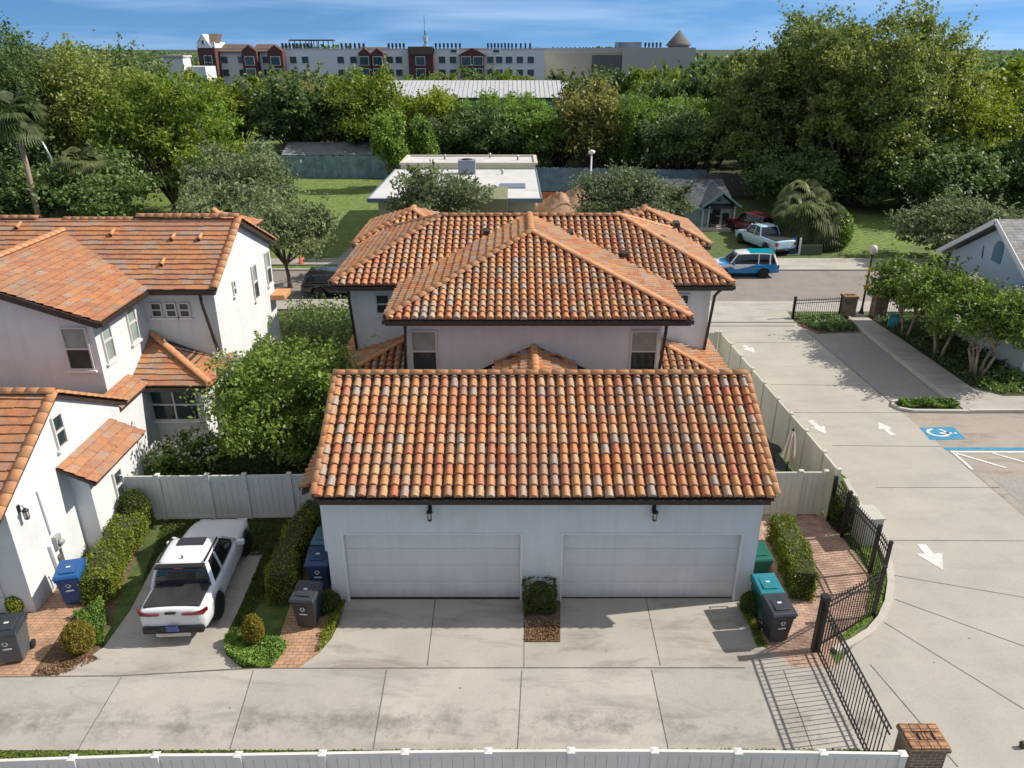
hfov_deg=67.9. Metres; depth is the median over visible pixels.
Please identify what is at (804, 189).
palm tree
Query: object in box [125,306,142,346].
window
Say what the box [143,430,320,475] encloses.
ground cover
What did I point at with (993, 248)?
house
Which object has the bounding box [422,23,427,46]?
radio mast
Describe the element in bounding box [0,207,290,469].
house
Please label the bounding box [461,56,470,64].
window
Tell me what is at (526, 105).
bamboo
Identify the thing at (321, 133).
wood tree
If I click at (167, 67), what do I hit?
wood tree
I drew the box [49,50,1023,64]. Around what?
horizon ground
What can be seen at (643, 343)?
window
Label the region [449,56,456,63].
window
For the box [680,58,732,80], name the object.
wood tree
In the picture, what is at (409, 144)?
wood tree
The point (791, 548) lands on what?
hedge
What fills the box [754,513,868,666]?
patio pavers
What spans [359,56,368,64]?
window
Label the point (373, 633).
driveway
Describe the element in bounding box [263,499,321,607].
hedge
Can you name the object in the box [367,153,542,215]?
flat roofed building
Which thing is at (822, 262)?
sidewalk
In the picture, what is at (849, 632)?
grass strip
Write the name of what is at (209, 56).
window
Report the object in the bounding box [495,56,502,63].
window
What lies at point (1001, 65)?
wood tree
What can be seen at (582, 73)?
wood tree
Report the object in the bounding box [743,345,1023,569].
painted markings
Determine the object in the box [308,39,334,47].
roof canopy
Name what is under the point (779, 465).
patio deck
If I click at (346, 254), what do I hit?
yard asphalt
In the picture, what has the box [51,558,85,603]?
wheelie bin
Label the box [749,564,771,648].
planting bed side
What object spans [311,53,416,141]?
broadleaf tree
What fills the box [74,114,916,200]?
wood floor
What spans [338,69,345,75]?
window
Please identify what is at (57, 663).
leaf litter
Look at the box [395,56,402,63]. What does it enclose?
window
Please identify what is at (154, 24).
sky
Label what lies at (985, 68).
wood tree
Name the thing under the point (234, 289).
window
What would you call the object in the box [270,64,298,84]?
wood tree
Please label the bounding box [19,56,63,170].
wood tree
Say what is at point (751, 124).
live oak
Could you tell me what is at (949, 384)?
sidewalk side
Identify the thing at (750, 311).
driveway apron
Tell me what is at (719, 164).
wood tree
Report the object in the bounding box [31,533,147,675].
planting bed
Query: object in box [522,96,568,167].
bamboo
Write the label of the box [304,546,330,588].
wheelie bin
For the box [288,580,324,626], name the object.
wheelie bin
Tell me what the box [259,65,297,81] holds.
wood tree
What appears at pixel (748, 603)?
shrub
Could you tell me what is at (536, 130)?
broadleaf tree
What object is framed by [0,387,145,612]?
garage
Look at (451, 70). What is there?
window
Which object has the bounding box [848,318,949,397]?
kerb walk
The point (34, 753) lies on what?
grass strip
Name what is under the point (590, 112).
broadleaf tree
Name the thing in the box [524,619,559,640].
leaf litter
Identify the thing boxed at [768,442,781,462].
patio table
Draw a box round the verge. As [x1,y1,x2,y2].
[271,266,320,267]
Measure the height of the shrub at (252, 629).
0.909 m
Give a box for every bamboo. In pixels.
[451,98,492,154]
[473,87,536,154]
[504,96,554,161]
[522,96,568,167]
[597,90,657,168]
[630,96,684,177]
[652,94,709,173]
[680,95,728,176]
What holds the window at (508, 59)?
in the apartment building at (224, 59)
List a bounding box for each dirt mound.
[535,191,573,212]
[565,185,616,212]
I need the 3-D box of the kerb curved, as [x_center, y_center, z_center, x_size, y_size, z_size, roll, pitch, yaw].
[10.508,5.137,22.593,1.503,0.100,9.066,10,26,21]
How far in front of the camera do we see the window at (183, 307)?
28.23 m
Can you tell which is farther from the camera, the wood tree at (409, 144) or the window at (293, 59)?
the window at (293, 59)
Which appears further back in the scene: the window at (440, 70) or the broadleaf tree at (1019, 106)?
the window at (440, 70)
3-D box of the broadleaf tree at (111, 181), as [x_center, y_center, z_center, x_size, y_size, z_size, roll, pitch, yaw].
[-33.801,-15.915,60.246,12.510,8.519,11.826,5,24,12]
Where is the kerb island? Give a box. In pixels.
[891,399,974,412]
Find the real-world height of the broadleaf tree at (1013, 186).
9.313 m
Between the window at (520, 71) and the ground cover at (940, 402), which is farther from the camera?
the window at (520, 71)
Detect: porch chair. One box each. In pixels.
[708,213,716,227]
[721,213,729,226]
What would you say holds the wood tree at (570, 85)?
on the wood floor
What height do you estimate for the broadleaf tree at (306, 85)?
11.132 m
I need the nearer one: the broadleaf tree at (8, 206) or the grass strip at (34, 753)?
the grass strip at (34, 753)
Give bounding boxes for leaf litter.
[33,654,99,675]
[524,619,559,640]
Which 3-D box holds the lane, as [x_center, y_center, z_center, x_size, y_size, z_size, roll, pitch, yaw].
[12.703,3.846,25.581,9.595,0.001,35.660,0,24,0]
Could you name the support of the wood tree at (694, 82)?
on the wood floor
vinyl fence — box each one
[0,747,908,767]
[119,472,312,520]
[708,331,718,351]
[717,331,841,514]
[763,469,829,515]
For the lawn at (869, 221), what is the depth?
62.31 m
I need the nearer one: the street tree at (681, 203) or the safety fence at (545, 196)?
the street tree at (681, 203)
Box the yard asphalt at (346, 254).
[339,244,353,257]
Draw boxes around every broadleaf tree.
[0,126,174,217]
[0,152,60,217]
[70,62,237,212]
[160,127,263,204]
[161,164,298,217]
[250,72,331,141]
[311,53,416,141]
[391,84,472,154]
[435,94,529,154]
[496,97,579,179]
[546,65,629,172]
[628,88,726,178]
[730,124,848,200]
[823,155,897,208]
[879,174,1023,261]
[881,118,1023,210]
[966,123,1023,207]
[996,89,1023,121]
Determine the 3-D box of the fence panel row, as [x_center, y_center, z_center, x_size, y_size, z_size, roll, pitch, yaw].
[21.450,-10.142,55.653,2.300,1.250,0.820,0,24,0]
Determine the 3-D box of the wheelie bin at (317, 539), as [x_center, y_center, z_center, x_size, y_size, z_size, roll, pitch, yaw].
[-5.378,4.783,22.117,0.670,1.088,0.890,2,24,4]
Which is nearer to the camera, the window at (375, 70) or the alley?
the alley
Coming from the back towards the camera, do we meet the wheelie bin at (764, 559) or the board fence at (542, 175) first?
the board fence at (542, 175)
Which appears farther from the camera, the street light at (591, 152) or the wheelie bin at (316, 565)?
the street light at (591, 152)
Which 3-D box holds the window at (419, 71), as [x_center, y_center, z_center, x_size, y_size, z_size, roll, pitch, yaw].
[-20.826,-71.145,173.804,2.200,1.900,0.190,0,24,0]
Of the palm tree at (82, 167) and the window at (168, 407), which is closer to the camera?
the window at (168, 407)
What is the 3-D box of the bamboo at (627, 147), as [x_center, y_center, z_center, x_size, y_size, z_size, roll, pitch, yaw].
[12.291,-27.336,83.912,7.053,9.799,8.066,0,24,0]
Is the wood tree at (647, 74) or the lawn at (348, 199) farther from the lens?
the wood tree at (647, 74)
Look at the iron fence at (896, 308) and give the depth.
43.08 m
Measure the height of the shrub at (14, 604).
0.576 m
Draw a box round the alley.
[0,667,891,749]
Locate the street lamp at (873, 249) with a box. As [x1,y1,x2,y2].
[858,245,877,313]
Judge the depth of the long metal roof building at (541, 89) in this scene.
136.75 m
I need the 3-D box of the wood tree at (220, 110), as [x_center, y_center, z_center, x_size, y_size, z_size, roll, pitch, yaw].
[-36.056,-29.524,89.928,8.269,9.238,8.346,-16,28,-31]
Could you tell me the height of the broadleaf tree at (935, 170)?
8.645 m
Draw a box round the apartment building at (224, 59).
[196,34,544,84]
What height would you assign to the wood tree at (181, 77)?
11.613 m
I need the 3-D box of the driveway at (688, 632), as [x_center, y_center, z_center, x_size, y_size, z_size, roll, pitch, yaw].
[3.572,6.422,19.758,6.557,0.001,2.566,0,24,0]
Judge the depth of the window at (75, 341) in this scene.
24.94 m
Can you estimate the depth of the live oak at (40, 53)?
79.72 m
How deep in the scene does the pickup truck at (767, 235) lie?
56.43 m
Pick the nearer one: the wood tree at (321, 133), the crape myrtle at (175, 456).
the crape myrtle at (175, 456)
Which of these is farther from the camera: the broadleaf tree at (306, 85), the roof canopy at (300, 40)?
the roof canopy at (300, 40)
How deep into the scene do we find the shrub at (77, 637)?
18.79 m
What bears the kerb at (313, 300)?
on the ground at (270, 616)
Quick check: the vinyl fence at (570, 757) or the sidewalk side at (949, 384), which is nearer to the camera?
the vinyl fence at (570, 757)
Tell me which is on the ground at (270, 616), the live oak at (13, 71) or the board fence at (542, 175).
the live oak at (13, 71)
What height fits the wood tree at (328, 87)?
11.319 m
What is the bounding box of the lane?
[707,323,1023,767]
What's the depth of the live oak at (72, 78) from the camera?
66.24 m
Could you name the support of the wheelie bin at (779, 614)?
on the patio pavers at (840, 568)
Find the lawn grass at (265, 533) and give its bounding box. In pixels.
[139,518,291,633]
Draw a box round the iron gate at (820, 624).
[810,593,891,751]
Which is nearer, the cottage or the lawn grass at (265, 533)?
the lawn grass at (265, 533)
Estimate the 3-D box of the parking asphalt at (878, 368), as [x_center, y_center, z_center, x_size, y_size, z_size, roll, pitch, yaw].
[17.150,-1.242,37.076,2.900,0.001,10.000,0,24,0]
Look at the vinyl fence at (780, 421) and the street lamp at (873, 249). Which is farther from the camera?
the street lamp at (873, 249)
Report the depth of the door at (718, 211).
63.30 m
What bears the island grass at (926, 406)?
on the kerb island
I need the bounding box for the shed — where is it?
[281,142,378,172]
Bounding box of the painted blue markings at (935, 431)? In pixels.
[919,427,1023,449]
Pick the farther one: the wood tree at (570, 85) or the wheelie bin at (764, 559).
the wood tree at (570, 85)
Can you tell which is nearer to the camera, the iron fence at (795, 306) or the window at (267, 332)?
the window at (267, 332)
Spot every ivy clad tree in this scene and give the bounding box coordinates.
[366,104,412,175]
[406,113,439,154]
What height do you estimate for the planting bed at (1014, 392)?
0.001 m
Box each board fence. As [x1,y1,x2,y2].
[271,155,399,177]
[535,167,706,190]
[698,173,764,195]
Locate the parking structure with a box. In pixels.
[544,42,695,80]
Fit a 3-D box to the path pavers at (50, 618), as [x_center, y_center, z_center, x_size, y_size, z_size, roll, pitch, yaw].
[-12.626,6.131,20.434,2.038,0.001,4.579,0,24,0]
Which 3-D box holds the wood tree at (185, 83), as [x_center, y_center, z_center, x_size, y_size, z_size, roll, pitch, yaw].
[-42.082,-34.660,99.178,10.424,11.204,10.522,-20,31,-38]
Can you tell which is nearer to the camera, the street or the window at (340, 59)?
the street
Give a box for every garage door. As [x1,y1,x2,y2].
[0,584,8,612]
[344,535,519,596]
[561,535,740,596]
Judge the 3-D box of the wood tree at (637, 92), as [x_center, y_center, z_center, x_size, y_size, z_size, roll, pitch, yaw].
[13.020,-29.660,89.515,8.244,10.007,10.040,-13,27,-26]
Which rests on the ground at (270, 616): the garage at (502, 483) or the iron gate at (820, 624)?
the garage at (502, 483)
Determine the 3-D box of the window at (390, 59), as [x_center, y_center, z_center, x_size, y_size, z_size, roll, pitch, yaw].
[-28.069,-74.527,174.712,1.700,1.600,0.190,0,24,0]
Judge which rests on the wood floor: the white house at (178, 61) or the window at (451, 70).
the white house at (178, 61)
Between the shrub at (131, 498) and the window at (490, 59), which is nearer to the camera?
the shrub at (131, 498)
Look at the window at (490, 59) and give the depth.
174.61 m
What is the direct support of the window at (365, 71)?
in the apartment building at (224, 59)
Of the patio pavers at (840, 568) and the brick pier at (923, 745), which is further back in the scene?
the patio pavers at (840, 568)
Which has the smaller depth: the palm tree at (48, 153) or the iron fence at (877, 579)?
the iron fence at (877, 579)
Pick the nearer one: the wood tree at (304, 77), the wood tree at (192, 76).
the wood tree at (304, 77)
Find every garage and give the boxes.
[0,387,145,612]
[298,369,780,600]
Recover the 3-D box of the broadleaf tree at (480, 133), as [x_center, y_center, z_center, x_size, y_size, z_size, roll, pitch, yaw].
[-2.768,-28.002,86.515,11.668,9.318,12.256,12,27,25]
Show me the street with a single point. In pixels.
(790, 285)
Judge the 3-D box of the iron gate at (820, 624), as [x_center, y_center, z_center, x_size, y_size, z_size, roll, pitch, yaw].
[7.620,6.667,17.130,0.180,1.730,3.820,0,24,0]
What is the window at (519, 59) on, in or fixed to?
in the apartment building at (224, 59)
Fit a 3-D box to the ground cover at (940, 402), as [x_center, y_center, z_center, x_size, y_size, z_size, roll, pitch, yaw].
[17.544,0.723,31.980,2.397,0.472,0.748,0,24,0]
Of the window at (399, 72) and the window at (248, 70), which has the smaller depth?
the window at (248, 70)
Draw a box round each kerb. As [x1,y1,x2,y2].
[272,268,878,270]
[276,299,345,300]
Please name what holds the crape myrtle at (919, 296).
on the planting bed at (1014, 392)
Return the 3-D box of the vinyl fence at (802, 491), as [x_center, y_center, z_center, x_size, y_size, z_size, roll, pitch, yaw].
[8.325,3.490,24.333,3.402,1.702,0.166,0,24,-1]
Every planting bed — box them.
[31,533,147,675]
[525,600,559,640]
[871,312,1023,395]
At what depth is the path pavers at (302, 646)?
19.49 m
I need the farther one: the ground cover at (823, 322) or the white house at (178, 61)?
the white house at (178, 61)
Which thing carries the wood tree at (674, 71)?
on the wood floor
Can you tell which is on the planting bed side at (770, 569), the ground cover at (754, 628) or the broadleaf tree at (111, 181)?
the ground cover at (754, 628)
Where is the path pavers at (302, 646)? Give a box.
[269,567,343,667]
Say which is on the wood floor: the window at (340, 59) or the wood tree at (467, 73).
the wood tree at (467, 73)
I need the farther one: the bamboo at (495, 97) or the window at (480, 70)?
the window at (480, 70)
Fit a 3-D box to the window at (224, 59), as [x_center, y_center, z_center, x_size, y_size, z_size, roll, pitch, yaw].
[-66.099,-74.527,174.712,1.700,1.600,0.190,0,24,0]
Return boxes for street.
[272,271,903,300]
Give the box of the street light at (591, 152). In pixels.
[588,150,594,186]
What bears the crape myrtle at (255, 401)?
on the ground at (270, 616)
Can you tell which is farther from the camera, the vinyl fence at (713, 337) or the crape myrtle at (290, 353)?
the vinyl fence at (713, 337)
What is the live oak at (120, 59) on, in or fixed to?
on the ground at (270, 616)
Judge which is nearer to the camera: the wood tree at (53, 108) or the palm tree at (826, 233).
the palm tree at (826, 233)
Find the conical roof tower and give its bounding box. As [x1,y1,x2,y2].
[666,30,690,46]
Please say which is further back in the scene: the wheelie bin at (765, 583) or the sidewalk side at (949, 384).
the sidewalk side at (949, 384)
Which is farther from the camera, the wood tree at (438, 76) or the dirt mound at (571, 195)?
the wood tree at (438, 76)
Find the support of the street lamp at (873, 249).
on the ground at (270, 616)
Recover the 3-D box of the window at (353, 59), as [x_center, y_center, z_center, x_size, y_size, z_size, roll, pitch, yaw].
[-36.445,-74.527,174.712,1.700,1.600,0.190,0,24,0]
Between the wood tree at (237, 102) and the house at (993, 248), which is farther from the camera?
the wood tree at (237, 102)
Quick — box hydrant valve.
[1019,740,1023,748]
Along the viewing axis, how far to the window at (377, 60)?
172.66 m
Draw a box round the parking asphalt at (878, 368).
[799,324,939,401]
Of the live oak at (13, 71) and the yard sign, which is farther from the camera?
the live oak at (13, 71)
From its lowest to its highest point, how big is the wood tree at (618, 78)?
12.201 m
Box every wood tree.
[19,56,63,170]
[139,112,178,192]
[141,55,172,76]
[154,64,206,85]
[155,58,174,87]
[157,69,224,97]
[159,72,205,92]
[189,70,268,141]
[194,96,243,145]
[227,70,263,122]
[247,69,334,148]
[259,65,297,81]
[262,60,332,147]
[268,62,323,76]
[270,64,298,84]
[307,79,374,143]
[323,72,362,141]
[397,71,433,79]
[401,117,412,154]
[426,105,474,154]
[427,65,463,79]
[457,63,494,79]
[488,67,520,79]
[515,68,537,79]
[536,105,579,171]
[546,67,581,82]
[551,68,584,103]
[574,64,642,161]
[578,68,627,89]
[580,64,614,80]
[596,86,650,172]
[606,69,624,80]
[615,64,700,164]
[638,66,659,79]
[639,64,690,91]
[641,62,682,86]
[646,52,733,169]
[658,59,711,75]
[659,58,690,79]
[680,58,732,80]
[685,61,747,166]
[760,113,841,157]
[963,54,1023,148]
[969,56,1008,72]
[977,54,993,69]
[980,64,995,70]
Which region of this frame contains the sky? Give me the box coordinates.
[0,0,1023,49]
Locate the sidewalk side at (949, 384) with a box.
[847,314,1023,408]
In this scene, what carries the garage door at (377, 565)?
in the garage at (502, 483)
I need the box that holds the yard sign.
[887,314,899,330]
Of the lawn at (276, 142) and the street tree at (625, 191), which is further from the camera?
the lawn at (276, 142)
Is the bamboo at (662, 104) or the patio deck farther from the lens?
the bamboo at (662, 104)
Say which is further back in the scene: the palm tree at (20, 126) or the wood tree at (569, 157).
the wood tree at (569, 157)
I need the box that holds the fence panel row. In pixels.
[786,238,822,254]
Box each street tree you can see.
[175,121,319,209]
[226,189,341,287]
[383,158,502,212]
[568,148,674,212]
[656,179,698,216]
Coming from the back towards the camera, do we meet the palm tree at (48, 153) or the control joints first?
the palm tree at (48, 153)
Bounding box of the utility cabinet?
[851,505,885,546]
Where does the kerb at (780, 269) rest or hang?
on the ground at (270, 616)
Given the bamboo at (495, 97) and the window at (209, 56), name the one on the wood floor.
the bamboo at (495, 97)
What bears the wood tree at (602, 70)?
on the wood floor
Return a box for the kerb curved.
[832,478,894,653]
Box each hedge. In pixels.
[76,502,155,605]
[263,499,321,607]
[764,512,820,602]
[827,492,859,531]
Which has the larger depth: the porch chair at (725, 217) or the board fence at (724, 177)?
the board fence at (724, 177)
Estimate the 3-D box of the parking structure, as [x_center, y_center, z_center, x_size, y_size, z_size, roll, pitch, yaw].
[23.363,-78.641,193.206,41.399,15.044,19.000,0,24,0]
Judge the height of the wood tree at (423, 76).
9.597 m
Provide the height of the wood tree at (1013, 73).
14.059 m
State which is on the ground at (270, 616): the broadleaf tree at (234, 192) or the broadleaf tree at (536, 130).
the broadleaf tree at (234, 192)
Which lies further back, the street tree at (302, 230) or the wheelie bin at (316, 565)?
the street tree at (302, 230)
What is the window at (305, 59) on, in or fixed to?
in the apartment building at (224, 59)
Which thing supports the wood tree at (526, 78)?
on the wood floor
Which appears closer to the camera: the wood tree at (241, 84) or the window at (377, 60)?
the wood tree at (241, 84)
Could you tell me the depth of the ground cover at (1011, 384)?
33.87 m
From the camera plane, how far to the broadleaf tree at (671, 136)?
78.34 m
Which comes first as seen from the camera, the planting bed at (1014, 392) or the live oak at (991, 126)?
the planting bed at (1014, 392)
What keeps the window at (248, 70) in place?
in the apartment building at (224, 59)
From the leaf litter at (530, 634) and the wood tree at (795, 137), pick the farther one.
the wood tree at (795, 137)
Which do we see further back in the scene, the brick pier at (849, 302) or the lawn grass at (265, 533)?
the brick pier at (849, 302)
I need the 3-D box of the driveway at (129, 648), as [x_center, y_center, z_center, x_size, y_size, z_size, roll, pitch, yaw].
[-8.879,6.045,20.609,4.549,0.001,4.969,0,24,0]
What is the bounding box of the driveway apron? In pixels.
[708,301,926,321]
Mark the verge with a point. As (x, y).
(294, 266)
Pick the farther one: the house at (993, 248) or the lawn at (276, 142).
the lawn at (276, 142)
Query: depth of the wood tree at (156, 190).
78.86 m
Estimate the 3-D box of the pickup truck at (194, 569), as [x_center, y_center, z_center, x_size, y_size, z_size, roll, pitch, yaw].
[-8.658,4.896,21.043,2.160,1.750,4.630,-1,24,-3]
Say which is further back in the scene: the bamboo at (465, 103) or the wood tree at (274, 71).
the wood tree at (274, 71)
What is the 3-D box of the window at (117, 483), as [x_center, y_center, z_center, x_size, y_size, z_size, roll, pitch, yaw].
[-12.200,3.172,23.664,0.120,1.125,0.620,0,24,0]
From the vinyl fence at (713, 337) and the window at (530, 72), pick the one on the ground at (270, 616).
the vinyl fence at (713, 337)
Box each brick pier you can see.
[838,293,859,317]
[869,294,888,317]
[893,723,951,767]
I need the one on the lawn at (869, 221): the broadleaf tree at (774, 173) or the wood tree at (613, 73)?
the broadleaf tree at (774, 173)
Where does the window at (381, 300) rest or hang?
in the house at (630, 288)
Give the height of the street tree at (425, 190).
7.618 m
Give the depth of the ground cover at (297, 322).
39.77 m
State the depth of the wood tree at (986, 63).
164.33 m
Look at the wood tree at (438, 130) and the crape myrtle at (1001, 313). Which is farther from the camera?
the wood tree at (438, 130)
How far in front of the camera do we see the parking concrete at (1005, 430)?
29.43 m
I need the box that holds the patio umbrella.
[781,428,795,471]
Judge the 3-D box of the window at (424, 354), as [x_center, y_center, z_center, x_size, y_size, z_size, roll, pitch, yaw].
[-2.950,-1.103,25.567,0.880,1.500,0.072,0,24,0]
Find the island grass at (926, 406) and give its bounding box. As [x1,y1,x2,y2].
[898,402,961,408]
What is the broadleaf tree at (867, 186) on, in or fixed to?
on the lawn at (869, 221)
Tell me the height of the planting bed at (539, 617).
0.001 m
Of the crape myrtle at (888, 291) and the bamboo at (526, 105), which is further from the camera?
the bamboo at (526, 105)
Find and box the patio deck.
[767,440,789,471]
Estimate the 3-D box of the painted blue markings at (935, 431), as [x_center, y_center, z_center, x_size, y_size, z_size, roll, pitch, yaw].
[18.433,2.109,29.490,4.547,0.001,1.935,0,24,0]
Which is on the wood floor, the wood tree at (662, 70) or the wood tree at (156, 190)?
the wood tree at (662, 70)
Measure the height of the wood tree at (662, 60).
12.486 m
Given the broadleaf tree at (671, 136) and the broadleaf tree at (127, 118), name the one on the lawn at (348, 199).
the broadleaf tree at (127, 118)
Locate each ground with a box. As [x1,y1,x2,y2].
[0,178,1023,767]
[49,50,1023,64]
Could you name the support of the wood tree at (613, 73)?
on the wood floor
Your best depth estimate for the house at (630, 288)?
27.02 m
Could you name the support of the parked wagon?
on the street
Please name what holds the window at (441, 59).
in the apartment building at (224, 59)
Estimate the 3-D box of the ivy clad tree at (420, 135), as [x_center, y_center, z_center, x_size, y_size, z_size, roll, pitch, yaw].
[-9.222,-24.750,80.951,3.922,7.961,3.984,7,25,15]
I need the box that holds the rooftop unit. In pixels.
[458,158,475,173]
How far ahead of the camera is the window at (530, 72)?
175.72 m
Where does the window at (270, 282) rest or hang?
in the house at (143, 314)
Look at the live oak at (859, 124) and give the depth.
65.71 m
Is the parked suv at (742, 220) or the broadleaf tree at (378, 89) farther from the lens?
the broadleaf tree at (378, 89)
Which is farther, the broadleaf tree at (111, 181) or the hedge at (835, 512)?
the broadleaf tree at (111, 181)
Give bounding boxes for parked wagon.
[714,248,778,277]
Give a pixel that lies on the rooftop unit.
(468, 164)
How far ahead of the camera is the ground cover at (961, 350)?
37.25 m
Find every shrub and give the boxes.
[3,596,24,612]
[58,619,97,655]
[116,488,152,520]
[240,613,264,644]
[321,589,341,613]
[521,576,557,614]
[739,589,757,615]
[830,210,854,249]
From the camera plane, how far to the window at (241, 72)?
175.72 m
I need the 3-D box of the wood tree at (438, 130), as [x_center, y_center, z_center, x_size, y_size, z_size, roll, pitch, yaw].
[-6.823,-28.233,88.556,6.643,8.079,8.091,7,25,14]
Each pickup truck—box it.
[137,518,251,636]
[735,222,796,251]
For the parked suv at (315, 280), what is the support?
on the street
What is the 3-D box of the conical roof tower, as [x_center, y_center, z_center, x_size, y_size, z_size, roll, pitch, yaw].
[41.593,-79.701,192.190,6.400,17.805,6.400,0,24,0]
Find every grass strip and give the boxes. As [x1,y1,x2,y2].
[0,748,859,767]
[840,491,886,638]
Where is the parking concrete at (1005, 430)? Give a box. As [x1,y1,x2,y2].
[901,411,1023,514]
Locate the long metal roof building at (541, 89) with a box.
[388,80,568,107]
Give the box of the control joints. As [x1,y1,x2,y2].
[0,342,1023,766]
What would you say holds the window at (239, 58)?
in the apartment building at (224, 59)
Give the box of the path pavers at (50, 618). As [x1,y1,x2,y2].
[0,587,86,675]
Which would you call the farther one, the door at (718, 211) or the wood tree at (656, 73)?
the wood tree at (656, 73)
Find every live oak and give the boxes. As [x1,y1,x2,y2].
[0,11,65,174]
[0,32,61,169]
[21,29,165,199]
[46,32,161,159]
[684,30,834,195]
[721,0,974,203]
[882,5,1003,201]
[902,78,1023,194]
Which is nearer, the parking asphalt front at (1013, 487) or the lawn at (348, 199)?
the parking asphalt front at (1013, 487)
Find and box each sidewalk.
[270,258,948,267]
[276,301,347,309]
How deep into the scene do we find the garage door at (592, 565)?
20.54 m
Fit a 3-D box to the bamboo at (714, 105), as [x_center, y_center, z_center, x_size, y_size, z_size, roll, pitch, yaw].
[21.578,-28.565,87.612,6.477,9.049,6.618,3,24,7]
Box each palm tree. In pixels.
[0,90,49,217]
[16,137,63,216]
[55,145,106,215]
[771,194,825,249]
[772,179,830,222]
[797,200,850,251]
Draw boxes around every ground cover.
[72,596,107,646]
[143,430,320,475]
[224,632,287,667]
[273,291,352,397]
[317,598,344,651]
[737,602,767,646]
[797,312,857,331]
[875,310,1023,391]
[898,396,961,408]
[977,366,1023,393]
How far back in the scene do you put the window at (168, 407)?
27.88 m
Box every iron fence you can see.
[791,294,841,318]
[822,476,893,642]
[888,297,924,313]
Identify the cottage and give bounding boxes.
[656,179,741,231]
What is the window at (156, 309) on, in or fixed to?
in the house at (143, 314)
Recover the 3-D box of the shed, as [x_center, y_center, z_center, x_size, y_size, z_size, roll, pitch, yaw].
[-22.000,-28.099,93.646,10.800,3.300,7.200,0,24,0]
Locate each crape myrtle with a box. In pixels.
[140,422,242,475]
[179,315,379,471]
[243,335,323,408]
[859,243,971,337]
[892,250,1009,357]
[923,284,1023,377]
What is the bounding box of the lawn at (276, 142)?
[223,133,286,150]
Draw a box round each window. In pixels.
[49,411,72,453]
[59,327,97,372]
[99,323,119,365]
[111,466,123,505]
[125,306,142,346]
[149,302,164,319]
[150,392,203,422]
[164,302,179,319]
[177,302,193,319]
[207,55,212,61]
[220,56,228,63]
[222,69,229,75]
[231,280,238,298]
[237,56,242,63]
[239,69,243,75]
[244,56,254,64]
[246,68,255,76]
[250,263,261,302]
[261,331,268,343]
[262,56,267,63]
[263,250,274,287]
[270,56,280,64]
[289,56,297,63]
[301,56,308,63]
[337,56,344,63]
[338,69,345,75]
[349,56,357,63]
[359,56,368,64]
[361,68,369,74]
[372,56,382,64]
[373,68,381,75]
[374,294,389,316]
[386,56,393,63]
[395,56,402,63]
[396,69,402,75]
[410,330,437,369]
[415,56,424,64]
[416,68,425,76]
[438,56,445,63]
[439,69,445,74]
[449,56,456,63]
[450,69,456,75]
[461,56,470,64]
[473,56,482,64]
[474,68,482,73]
[487,56,493,63]
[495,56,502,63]
[505,56,512,63]
[516,56,523,63]
[516,69,523,75]
[527,56,533,63]
[527,69,533,75]
[628,330,658,369]
[679,294,689,307]
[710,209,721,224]
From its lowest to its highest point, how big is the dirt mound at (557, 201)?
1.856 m
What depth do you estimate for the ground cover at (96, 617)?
20.09 m
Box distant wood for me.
[10,43,1023,72]
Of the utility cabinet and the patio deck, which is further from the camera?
the patio deck
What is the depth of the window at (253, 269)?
32.46 m
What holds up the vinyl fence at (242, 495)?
on the ground at (270, 616)
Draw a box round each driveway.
[51,552,263,675]
[299,599,523,667]
[524,598,791,667]
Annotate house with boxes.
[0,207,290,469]
[161,55,216,80]
[328,205,735,369]
[936,219,1023,375]
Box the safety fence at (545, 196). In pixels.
[541,192,616,200]
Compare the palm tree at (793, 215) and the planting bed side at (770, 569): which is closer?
the planting bed side at (770, 569)
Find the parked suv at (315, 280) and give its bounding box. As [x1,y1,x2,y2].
[301,266,346,298]
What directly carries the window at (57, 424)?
in the garage at (68, 458)
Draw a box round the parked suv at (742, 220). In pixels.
[726,211,773,230]
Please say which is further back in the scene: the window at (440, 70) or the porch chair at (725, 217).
the window at (440, 70)
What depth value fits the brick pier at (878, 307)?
42.43 m
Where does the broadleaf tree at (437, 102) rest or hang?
on the wood floor
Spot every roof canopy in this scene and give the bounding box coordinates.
[289,39,317,47]
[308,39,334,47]
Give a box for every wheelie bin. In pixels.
[0,611,35,662]
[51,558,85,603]
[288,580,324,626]
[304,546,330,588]
[310,526,324,545]
[750,573,784,618]
[751,542,774,584]
[757,593,797,640]
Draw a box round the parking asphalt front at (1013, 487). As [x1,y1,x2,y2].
[991,477,1023,505]
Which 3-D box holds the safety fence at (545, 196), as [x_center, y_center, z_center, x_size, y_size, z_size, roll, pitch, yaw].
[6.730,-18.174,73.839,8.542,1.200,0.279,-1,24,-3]
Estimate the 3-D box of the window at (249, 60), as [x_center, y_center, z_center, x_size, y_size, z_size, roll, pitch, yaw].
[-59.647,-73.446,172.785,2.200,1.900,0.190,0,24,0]
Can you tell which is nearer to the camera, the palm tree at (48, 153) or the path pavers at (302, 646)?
the path pavers at (302, 646)

